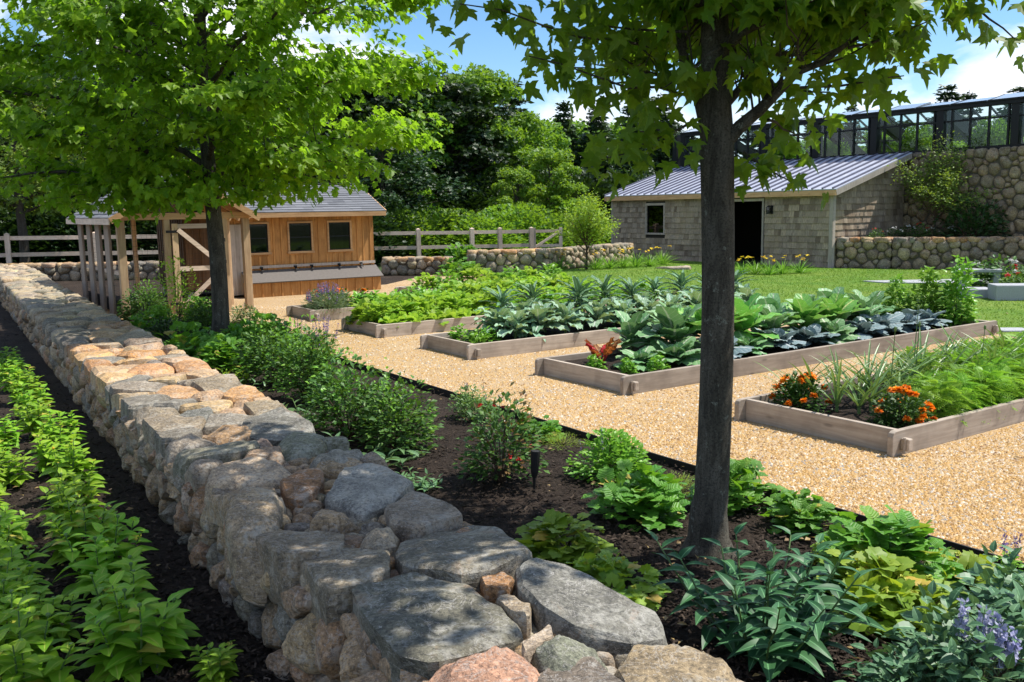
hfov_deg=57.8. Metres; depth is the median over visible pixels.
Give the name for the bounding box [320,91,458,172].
broadleaf tree
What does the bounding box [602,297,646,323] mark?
curly kale
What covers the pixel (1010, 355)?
carrot plant
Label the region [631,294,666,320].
curly kale
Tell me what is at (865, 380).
leek
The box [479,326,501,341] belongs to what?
bean plant
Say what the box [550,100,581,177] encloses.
conifer tree
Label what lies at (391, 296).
squash plant
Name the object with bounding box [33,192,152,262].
wild shrub
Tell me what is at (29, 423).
sunflower perennial
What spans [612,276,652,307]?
lacinato kale
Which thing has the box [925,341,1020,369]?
leek
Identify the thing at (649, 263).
daylily
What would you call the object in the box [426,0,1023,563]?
maple tree
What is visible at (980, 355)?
carrot plant
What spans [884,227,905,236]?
flower clump
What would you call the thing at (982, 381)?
carrot plant
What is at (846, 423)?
raised bed
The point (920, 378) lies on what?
carrot plant
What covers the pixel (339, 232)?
window
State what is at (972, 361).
leek
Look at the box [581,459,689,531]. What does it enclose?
geranium
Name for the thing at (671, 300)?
curly kale
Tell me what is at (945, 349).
leek
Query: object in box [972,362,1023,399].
carrot plant
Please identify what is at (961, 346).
carrot plant
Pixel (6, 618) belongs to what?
sunflower perennial
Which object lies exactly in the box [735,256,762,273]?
daylily
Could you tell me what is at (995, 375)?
carrot plant
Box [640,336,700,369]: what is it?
cabbage
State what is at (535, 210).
wild shrub
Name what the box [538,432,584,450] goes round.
lime tuft
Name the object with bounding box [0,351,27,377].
sunflower perennial
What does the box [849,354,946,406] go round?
leek
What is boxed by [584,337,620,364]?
rainbow chard
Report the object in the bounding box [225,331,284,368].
dark shrub
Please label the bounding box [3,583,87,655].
sunflower perennial
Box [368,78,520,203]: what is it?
broadleaf tree
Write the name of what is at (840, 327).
cabbage
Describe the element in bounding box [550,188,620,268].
young tree
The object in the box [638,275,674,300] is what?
lacinato kale
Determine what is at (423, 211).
wild shrub
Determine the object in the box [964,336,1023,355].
leek
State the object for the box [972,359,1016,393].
carrot plant
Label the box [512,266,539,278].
squash plant
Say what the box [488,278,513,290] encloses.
squash plant
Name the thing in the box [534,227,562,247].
fence gate
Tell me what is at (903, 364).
leek
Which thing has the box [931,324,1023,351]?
leek
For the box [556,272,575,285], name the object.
squash plant
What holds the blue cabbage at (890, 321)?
on the raised bed at (572, 367)
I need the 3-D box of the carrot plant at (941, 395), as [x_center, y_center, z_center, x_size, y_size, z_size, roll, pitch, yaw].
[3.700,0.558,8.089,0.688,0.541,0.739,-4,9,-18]
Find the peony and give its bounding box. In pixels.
[645,522,885,681]
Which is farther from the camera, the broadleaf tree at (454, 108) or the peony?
the broadleaf tree at (454, 108)
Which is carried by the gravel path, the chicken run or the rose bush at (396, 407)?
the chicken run
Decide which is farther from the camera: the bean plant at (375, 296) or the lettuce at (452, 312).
the bean plant at (375, 296)
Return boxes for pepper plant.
[881,272,914,313]
[906,265,946,318]
[932,255,981,326]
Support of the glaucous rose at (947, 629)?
on the mulch bed ground at (10, 330)
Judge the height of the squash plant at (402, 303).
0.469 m
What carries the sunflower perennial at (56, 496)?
on the mulch bed ground at (10, 330)
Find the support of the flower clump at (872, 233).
on the terrace soil
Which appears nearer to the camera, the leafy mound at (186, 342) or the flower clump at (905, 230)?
the leafy mound at (186, 342)
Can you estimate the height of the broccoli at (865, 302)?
0.605 m
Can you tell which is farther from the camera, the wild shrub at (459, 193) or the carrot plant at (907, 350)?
the wild shrub at (459, 193)
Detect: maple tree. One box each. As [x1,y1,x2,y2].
[0,0,460,333]
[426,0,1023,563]
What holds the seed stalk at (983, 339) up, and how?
on the raised bed at (846, 423)
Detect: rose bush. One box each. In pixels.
[117,278,167,321]
[184,290,230,335]
[229,310,311,385]
[260,314,348,400]
[300,346,395,437]
[343,357,444,454]
[452,382,549,483]
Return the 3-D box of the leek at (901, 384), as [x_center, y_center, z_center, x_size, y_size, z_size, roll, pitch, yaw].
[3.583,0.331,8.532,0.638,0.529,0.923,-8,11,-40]
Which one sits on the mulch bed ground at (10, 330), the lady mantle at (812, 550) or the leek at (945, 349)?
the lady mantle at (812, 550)
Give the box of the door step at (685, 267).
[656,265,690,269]
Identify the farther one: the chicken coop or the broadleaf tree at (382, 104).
the broadleaf tree at (382, 104)
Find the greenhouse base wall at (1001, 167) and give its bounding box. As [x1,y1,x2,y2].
[902,146,1023,236]
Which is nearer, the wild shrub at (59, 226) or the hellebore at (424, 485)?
the hellebore at (424, 485)
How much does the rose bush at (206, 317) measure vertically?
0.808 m
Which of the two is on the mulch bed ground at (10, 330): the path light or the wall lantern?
the path light
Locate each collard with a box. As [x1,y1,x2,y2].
[677,302,754,332]
[734,293,781,338]
[780,294,835,328]
[817,293,869,320]
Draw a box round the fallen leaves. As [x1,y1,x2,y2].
[14,313,1017,681]
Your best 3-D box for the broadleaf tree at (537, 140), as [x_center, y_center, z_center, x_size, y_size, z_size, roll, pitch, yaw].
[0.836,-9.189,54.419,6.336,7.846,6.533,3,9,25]
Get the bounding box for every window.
[249,222,271,254]
[287,221,314,253]
[326,220,353,251]
[645,203,664,234]
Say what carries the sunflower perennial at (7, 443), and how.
on the mulch bed ground at (10, 330)
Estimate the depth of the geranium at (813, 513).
5.75 m
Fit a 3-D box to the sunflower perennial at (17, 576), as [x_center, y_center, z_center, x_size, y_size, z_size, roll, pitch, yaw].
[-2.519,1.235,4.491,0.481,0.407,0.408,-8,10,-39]
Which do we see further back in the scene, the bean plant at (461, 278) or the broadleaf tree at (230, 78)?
the broadleaf tree at (230, 78)
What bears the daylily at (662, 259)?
on the lawn at (992, 306)
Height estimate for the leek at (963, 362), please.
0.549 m
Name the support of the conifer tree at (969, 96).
on the ground at (379, 266)
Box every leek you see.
[754,354,844,401]
[771,355,859,406]
[787,359,869,411]
[811,353,905,406]
[813,345,913,391]
[818,357,923,413]
[819,346,871,402]
[825,346,922,410]
[838,340,911,392]
[839,353,931,400]
[844,339,940,385]
[845,346,938,394]
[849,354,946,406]
[853,337,935,384]
[871,353,966,385]
[874,336,959,377]
[877,342,965,385]
[881,348,970,376]
[892,330,963,376]
[895,337,987,373]
[901,330,971,365]
[908,336,979,372]
[909,331,968,359]
[920,338,1002,364]
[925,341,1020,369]
[929,324,997,350]
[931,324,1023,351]
[936,331,1022,356]
[953,331,1017,363]
[953,340,1018,364]
[960,345,1022,363]
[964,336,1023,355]
[966,321,1021,346]
[980,331,1004,350]
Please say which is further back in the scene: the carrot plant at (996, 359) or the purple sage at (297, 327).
the purple sage at (297, 327)
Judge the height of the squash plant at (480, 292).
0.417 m
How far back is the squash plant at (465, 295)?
16.59 m
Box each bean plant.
[346,290,372,306]
[363,290,381,301]
[380,288,408,301]
[401,286,419,296]
[413,286,436,295]
[429,269,458,286]
[431,285,447,296]
[446,323,473,340]
[447,285,469,293]
[453,272,465,282]
[463,328,490,343]
[477,282,497,291]
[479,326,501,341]
[485,270,499,279]
[499,264,526,279]
[510,280,522,290]
[511,294,528,306]
[536,262,562,276]
[540,289,567,308]
[558,290,582,311]
[601,286,628,300]
[650,285,671,298]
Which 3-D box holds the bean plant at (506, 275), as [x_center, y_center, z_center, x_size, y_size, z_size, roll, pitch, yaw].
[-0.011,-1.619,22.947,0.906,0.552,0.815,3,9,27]
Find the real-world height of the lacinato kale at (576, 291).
0.834 m
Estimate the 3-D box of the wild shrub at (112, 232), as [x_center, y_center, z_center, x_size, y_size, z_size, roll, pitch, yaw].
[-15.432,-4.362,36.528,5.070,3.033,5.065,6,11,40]
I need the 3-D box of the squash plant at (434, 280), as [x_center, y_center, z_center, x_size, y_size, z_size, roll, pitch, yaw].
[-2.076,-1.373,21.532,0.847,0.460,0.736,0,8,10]
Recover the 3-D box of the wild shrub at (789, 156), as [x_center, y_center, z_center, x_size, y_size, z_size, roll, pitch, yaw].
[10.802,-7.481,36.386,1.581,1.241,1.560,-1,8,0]
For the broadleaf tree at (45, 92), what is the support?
on the ground at (379, 266)
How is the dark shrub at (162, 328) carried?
on the mulch bed ground at (10, 330)
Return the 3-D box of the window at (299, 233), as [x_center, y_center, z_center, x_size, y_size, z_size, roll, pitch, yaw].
[-5.175,-2.538,22.699,0.690,0.775,0.073,-6,10,-34]
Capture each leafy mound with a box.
[128,314,169,335]
[154,321,227,366]
[192,333,262,372]
[220,320,271,350]
[239,312,300,344]
[263,332,319,365]
[437,257,475,274]
[442,242,477,263]
[517,415,565,442]
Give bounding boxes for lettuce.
[377,313,408,323]
[402,311,426,322]
[419,309,450,325]
[439,308,463,318]
[456,307,475,316]
[472,306,488,315]
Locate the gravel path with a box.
[105,275,1023,560]
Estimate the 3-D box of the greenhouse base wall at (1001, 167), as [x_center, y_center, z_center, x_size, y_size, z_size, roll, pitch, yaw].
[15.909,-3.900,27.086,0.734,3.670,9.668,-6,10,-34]
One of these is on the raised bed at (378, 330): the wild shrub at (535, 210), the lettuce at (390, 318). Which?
the lettuce at (390, 318)
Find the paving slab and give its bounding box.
[864,278,989,284]
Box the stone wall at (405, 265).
[381,256,452,275]
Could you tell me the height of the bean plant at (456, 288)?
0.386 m
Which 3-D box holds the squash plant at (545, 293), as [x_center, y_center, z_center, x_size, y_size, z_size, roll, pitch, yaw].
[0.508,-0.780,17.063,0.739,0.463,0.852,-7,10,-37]
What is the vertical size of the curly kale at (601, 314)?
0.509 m
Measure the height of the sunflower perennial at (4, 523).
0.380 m
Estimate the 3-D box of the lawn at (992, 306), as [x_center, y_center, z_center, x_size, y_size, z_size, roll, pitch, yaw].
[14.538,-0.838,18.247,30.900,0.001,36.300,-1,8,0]
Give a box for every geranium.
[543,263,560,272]
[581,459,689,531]
[687,457,787,516]
[758,488,844,539]
[815,504,965,597]
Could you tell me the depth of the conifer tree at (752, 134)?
74.85 m
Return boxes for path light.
[531,450,540,491]
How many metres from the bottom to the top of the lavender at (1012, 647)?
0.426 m
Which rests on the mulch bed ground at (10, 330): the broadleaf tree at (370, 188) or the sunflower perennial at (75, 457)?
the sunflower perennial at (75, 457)
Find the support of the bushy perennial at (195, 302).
on the mulch bed ground at (10, 330)
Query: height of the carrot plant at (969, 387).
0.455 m
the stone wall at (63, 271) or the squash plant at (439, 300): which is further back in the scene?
the stone wall at (63, 271)
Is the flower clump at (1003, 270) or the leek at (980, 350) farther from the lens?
the flower clump at (1003, 270)
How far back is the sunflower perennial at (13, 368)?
10.73 m
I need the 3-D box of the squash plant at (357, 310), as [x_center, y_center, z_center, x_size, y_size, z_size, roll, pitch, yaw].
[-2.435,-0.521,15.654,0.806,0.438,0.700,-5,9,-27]
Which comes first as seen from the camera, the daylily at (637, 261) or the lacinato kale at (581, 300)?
the lacinato kale at (581, 300)
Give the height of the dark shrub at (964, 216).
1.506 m
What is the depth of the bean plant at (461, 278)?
22.26 m
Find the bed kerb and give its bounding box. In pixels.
[1000,327,1023,331]
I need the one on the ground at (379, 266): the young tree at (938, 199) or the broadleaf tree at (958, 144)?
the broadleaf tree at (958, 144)
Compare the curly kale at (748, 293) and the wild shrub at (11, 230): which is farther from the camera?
the wild shrub at (11, 230)
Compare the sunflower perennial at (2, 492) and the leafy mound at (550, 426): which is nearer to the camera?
the sunflower perennial at (2, 492)
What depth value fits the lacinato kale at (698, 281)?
16.21 m
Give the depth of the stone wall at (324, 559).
4.26 m
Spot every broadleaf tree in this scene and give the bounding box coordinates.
[0,110,84,198]
[0,129,25,209]
[0,137,60,212]
[2,69,197,196]
[3,54,79,110]
[5,114,193,196]
[18,120,200,234]
[27,64,60,117]
[126,57,193,112]
[127,112,194,168]
[151,118,294,182]
[182,57,293,129]
[231,130,352,182]
[280,59,439,208]
[289,52,504,199]
[309,142,426,214]
[319,128,475,240]
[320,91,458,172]
[355,118,443,199]
[366,88,496,199]
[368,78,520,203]
[368,80,526,221]
[433,61,562,188]
[478,166,549,220]
[489,117,571,180]
[514,148,599,221]
[537,117,628,180]
[609,120,690,172]
[859,130,902,152]
[947,141,966,147]
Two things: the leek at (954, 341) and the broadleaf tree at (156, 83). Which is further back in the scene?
the broadleaf tree at (156, 83)
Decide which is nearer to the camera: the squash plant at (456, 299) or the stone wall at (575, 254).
the squash plant at (456, 299)
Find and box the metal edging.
[327,354,1023,571]
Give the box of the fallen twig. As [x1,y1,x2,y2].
[839,611,888,644]
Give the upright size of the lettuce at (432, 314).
0.250 m
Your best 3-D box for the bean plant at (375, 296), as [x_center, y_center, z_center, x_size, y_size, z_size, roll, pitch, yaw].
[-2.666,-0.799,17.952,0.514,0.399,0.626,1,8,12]
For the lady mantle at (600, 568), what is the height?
0.267 m
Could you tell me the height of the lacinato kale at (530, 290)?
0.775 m
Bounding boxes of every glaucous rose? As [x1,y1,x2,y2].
[833,626,988,681]
[868,578,1023,681]
[934,540,1023,659]
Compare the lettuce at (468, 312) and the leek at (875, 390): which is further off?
the lettuce at (468, 312)
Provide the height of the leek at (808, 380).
0.543 m
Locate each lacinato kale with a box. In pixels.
[470,285,519,328]
[508,281,559,311]
[546,276,606,328]
[556,281,600,323]
[580,274,633,309]
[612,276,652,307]
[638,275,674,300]
[656,269,701,302]
[684,273,701,296]
[735,270,757,291]
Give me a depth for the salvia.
4.94 m
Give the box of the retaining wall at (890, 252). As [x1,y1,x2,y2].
[836,236,1023,269]
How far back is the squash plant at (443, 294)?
16.36 m
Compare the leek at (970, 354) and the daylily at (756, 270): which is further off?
the daylily at (756, 270)
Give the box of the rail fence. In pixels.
[0,227,533,262]
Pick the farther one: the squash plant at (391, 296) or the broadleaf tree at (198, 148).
the broadleaf tree at (198, 148)
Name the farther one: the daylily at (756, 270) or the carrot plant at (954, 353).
the daylily at (756, 270)
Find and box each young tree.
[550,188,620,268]
[887,128,1008,234]
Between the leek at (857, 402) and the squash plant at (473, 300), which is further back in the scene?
the squash plant at (473, 300)
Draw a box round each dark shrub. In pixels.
[143,312,189,342]
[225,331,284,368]
[933,190,1011,236]
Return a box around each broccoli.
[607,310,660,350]
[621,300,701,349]
[647,305,700,341]
[669,302,700,341]
[749,304,803,332]
[756,293,788,323]
[756,306,768,326]
[784,294,825,311]
[817,287,852,315]
[844,289,893,321]
[852,291,897,315]
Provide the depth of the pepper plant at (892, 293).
14.32 m
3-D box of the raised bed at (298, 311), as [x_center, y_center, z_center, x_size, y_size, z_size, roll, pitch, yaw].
[-1.335,-0.813,19.197,6.500,0.205,1.330,-6,10,-34]
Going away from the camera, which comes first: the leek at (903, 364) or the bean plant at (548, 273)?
the leek at (903, 364)
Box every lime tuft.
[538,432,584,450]
[655,471,694,492]
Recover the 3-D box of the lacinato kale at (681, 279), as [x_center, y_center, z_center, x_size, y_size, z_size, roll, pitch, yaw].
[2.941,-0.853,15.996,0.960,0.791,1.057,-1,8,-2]
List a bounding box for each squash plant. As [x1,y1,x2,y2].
[345,297,381,324]
[356,300,394,324]
[376,292,399,321]
[387,296,425,322]
[398,293,439,319]
[406,272,437,288]
[418,290,445,309]
[422,296,452,320]
[435,292,472,315]
[436,292,452,307]
[439,280,459,290]
[450,290,474,309]
[454,279,488,294]
[457,263,497,281]
[459,293,495,315]
[471,278,487,288]
[472,288,508,308]
[472,291,486,298]
[479,277,490,286]
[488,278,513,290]
[494,290,520,308]
[501,285,525,298]
[507,274,523,289]
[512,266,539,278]
[516,275,544,290]
[531,272,548,278]
[537,286,558,299]
[546,274,571,286]
[546,285,567,303]
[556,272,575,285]
[562,284,573,299]
[582,279,596,285]
[603,279,625,296]
[627,278,656,296]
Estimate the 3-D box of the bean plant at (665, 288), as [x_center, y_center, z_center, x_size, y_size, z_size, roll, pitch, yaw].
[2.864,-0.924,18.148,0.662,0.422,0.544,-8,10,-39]
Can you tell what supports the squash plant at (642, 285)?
on the raised bed at (378, 330)
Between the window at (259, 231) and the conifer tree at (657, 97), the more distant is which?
the conifer tree at (657, 97)
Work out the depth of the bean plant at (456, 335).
13.20 m
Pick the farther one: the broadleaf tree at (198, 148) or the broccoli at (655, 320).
the broadleaf tree at (198, 148)
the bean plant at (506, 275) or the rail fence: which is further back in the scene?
the rail fence
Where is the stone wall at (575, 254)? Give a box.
[546,242,633,268]
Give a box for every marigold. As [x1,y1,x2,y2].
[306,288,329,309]
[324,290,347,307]
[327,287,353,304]
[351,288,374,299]
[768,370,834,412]
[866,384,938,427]
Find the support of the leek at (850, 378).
on the raised bed at (846, 423)
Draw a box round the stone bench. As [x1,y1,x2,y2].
[956,268,1004,285]
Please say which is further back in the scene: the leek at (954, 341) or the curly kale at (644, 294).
the curly kale at (644, 294)
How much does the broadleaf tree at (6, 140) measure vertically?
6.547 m
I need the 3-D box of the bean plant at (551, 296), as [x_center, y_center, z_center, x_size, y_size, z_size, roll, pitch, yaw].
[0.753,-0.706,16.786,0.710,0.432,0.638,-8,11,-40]
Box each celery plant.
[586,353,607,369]
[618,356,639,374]
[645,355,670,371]
[647,352,666,367]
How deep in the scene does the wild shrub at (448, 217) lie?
38.19 m
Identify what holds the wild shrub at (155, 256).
on the ground at (379, 266)
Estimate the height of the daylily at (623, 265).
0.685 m
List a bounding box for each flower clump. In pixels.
[866,227,883,237]
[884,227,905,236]
[895,225,919,236]
[906,222,930,237]
[925,227,941,236]
[942,226,961,236]
[990,264,1023,282]
[998,264,1023,282]
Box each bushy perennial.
[134,303,179,330]
[174,295,211,322]
[563,427,651,485]
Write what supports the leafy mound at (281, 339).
on the mulch bed ground at (10, 330)
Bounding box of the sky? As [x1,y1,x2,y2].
[0,0,1023,166]
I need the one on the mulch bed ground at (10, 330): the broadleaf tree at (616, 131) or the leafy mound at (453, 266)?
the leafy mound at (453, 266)
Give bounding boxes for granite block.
[987,283,1023,300]
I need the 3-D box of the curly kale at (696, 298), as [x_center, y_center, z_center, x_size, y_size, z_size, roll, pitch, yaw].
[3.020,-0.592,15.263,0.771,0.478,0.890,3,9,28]
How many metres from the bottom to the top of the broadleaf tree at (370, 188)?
5.532 m
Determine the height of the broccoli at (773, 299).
0.615 m
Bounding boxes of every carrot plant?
[884,346,931,378]
[897,374,975,426]
[900,369,961,412]
[905,347,939,361]
[908,354,956,385]
[915,369,965,400]
[926,370,998,423]
[929,363,979,388]
[931,349,986,376]
[933,349,995,368]
[937,341,973,351]
[942,348,966,363]
[943,358,1002,399]
[952,368,1015,418]
[958,338,991,352]
[958,364,1023,410]
[964,344,985,355]
[970,338,995,346]
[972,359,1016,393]
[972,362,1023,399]
[980,339,1010,351]
[980,351,1002,363]
[988,356,1023,388]
[991,347,1023,364]
[992,344,1023,354]
[997,353,1019,367]
[999,335,1023,346]
[1001,347,1023,364]
[1002,357,1023,398]
[1005,331,1023,340]
[1006,339,1023,348]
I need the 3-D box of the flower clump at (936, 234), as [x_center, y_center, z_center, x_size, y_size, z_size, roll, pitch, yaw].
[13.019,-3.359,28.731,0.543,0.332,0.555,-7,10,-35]
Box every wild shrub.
[0,194,77,262]
[0,204,87,263]
[11,203,105,262]
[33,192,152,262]
[54,220,158,262]
[112,221,156,260]
[113,211,158,261]
[142,225,158,260]
[371,195,432,263]
[373,211,409,264]
[382,209,443,256]
[404,202,454,256]
[413,208,507,255]
[430,173,524,229]
[430,216,528,257]
[431,180,487,221]
[473,203,552,248]
[495,167,607,242]
[502,202,574,248]
[537,167,621,243]
[537,197,610,246]
[541,215,591,245]
[582,171,634,241]
[601,173,651,241]
[774,136,805,158]
[823,135,851,155]
[895,122,939,153]
[966,116,1010,146]
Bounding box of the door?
[230,224,243,295]
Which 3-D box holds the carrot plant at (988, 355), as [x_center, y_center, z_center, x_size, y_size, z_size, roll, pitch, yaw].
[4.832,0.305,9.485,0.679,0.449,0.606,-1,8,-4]
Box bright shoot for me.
[218,368,250,384]
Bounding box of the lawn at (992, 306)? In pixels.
[487,258,1023,334]
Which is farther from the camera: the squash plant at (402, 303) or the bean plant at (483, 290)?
the bean plant at (483, 290)
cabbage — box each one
[611,345,666,370]
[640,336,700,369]
[692,336,753,357]
[734,331,773,355]
[750,327,806,348]
[788,323,839,347]
[808,318,860,343]
[845,316,888,339]
[859,313,908,333]
[886,312,932,332]
[902,308,951,326]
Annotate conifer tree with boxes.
[495,76,536,146]
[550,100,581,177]
[571,108,616,185]
[581,116,615,174]
[609,106,658,179]
[646,94,684,173]
[650,111,679,172]
[686,129,699,164]
[734,130,758,158]
[802,128,809,150]
[841,105,866,148]
[888,120,909,151]
[921,84,972,148]
[955,89,982,133]
[993,86,1023,138]
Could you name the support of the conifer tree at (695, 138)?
on the ground at (379, 266)
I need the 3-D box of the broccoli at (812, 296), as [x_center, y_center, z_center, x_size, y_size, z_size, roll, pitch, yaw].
[4.211,-0.392,13.440,0.989,0.559,0.887,-2,8,-7]
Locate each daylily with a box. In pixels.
[555,249,577,268]
[582,249,614,268]
[595,249,624,268]
[613,248,636,267]
[620,247,651,266]
[638,246,663,265]
[652,245,678,264]
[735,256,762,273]
[745,256,774,273]
[755,255,784,274]
[766,255,800,273]
[787,254,816,272]
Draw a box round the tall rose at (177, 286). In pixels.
[146,246,203,321]
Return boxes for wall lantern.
[766,205,772,213]
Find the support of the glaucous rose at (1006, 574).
on the mulch bed ground at (10, 330)
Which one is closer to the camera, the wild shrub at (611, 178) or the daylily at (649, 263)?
the daylily at (649, 263)
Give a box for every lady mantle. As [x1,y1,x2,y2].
[515,508,619,567]
[566,549,672,610]
[811,538,833,564]
[814,544,942,627]
[829,568,980,639]
[917,547,997,610]
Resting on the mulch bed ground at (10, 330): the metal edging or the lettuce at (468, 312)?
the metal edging
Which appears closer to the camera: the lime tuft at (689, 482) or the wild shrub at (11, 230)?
the lime tuft at (689, 482)
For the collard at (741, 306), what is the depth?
11.89 m
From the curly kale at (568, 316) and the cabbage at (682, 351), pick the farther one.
the curly kale at (568, 316)
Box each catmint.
[229,301,260,323]
[446,382,501,423]
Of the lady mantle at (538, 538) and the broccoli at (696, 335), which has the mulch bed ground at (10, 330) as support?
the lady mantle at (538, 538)
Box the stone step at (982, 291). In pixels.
[957,287,987,297]
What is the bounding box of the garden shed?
[604,151,911,267]
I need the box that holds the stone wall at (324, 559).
[0,263,743,681]
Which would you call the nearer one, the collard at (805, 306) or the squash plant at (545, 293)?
the collard at (805, 306)
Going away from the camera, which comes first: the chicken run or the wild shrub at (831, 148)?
the chicken run
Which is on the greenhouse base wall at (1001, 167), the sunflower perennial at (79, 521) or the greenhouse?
the greenhouse
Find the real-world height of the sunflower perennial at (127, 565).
0.403 m
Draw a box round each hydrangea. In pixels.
[966,259,988,284]
[971,253,1022,286]
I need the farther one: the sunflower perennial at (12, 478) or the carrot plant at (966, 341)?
the carrot plant at (966, 341)
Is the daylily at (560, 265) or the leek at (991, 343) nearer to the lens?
the leek at (991, 343)
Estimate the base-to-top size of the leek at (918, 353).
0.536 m
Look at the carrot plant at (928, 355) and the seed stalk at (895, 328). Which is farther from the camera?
the carrot plant at (928, 355)
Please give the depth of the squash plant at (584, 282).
18.15 m
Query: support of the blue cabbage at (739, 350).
on the raised bed at (572, 367)
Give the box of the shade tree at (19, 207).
[0,58,94,262]
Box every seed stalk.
[889,326,896,405]
[912,305,919,376]
[914,322,920,381]
[981,325,985,359]
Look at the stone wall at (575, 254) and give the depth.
31.83 m
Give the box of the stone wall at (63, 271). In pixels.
[0,260,159,280]
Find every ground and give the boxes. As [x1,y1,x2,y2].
[0,274,1023,681]
[70,264,1017,335]
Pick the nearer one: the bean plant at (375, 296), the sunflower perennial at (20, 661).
the sunflower perennial at (20, 661)
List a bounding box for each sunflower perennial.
[0,346,18,367]
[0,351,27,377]
[0,360,35,392]
[0,413,23,449]
[0,431,16,466]
[0,447,34,490]
[0,471,10,504]
[0,503,34,547]
[0,510,27,569]
[0,537,52,595]
[0,557,49,626]
[0,586,61,651]
[0,594,96,681]
[1,369,44,401]
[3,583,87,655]
[7,397,57,438]
[8,381,53,419]
[24,421,82,477]
[33,408,87,450]
[34,468,110,536]
[38,487,131,569]
[39,435,104,496]
[50,513,158,598]
[66,547,158,654]
[71,570,202,681]
[186,640,242,681]
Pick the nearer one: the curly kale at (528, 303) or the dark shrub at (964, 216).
the curly kale at (528, 303)
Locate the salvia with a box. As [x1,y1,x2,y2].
[993,529,1023,578]
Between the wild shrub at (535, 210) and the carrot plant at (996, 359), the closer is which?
the carrot plant at (996, 359)
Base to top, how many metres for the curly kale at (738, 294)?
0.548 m
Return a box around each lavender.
[302,282,351,313]
[913,598,1022,681]
[958,619,1023,681]
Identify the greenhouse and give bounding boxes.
[672,92,1023,166]
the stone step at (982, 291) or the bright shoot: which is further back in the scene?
the stone step at (982, 291)
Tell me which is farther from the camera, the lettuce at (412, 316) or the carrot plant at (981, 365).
the lettuce at (412, 316)
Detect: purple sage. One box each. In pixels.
[284,317,306,340]
[303,314,338,355]
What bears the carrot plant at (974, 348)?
on the raised bed at (846, 423)
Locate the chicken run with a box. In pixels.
[66,176,260,316]
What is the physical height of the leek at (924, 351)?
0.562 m
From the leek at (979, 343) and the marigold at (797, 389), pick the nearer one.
the marigold at (797, 389)
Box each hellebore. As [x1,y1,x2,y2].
[240,378,268,391]
[283,397,329,425]
[324,424,436,469]
[397,466,442,491]
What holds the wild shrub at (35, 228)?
on the ground at (379, 266)
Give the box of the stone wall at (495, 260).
[466,248,548,272]
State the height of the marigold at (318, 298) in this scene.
0.413 m
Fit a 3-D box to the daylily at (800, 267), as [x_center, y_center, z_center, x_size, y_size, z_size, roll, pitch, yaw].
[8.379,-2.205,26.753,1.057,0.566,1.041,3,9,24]
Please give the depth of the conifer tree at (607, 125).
67.70 m
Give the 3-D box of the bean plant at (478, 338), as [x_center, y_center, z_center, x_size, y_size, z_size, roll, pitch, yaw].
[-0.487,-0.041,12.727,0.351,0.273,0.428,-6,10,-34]
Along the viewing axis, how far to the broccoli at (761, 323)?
12.27 m
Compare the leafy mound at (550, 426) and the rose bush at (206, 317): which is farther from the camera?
the rose bush at (206, 317)
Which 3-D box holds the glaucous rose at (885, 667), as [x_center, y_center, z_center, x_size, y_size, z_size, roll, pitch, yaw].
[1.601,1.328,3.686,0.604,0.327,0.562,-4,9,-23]
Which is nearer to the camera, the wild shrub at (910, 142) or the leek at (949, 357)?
the leek at (949, 357)
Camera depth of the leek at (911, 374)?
8.82 m
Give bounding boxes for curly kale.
[474,307,515,336]
[491,309,545,341]
[493,298,546,338]
[512,303,569,336]
[527,300,566,336]
[543,299,593,333]
[581,298,619,329]
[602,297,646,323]
[606,296,636,324]
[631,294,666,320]
[632,292,654,310]
[655,289,688,304]
[655,293,689,307]
[678,291,701,305]
[679,288,701,305]
[734,284,745,298]
[735,281,765,297]
[736,288,761,304]
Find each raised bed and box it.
[286,302,477,321]
[341,300,677,337]
[395,280,572,291]
[420,312,787,359]
[535,313,998,394]
[734,371,1023,456]
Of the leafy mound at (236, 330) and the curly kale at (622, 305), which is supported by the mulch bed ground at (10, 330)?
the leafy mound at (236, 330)
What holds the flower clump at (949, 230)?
on the terrace soil
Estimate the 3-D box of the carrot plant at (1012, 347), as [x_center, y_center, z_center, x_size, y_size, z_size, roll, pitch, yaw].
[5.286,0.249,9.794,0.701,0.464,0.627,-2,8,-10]
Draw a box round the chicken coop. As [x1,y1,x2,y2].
[148,183,386,298]
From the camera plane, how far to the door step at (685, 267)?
29.18 m
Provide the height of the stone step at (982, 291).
0.200 m
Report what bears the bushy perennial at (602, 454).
on the mulch bed ground at (10, 330)
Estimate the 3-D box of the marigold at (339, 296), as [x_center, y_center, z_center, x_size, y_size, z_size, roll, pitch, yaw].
[-3.454,-0.815,18.016,0.643,0.376,0.593,5,10,36]
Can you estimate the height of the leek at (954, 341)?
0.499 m
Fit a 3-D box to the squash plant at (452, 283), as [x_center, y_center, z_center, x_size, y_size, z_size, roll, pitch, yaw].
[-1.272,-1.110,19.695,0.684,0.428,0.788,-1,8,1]
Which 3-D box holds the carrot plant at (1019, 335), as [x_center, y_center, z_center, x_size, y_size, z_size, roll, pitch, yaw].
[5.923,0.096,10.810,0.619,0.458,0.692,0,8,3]
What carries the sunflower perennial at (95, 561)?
on the mulch bed ground at (10, 330)
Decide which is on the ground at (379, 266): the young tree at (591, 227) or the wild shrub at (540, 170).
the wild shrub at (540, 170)

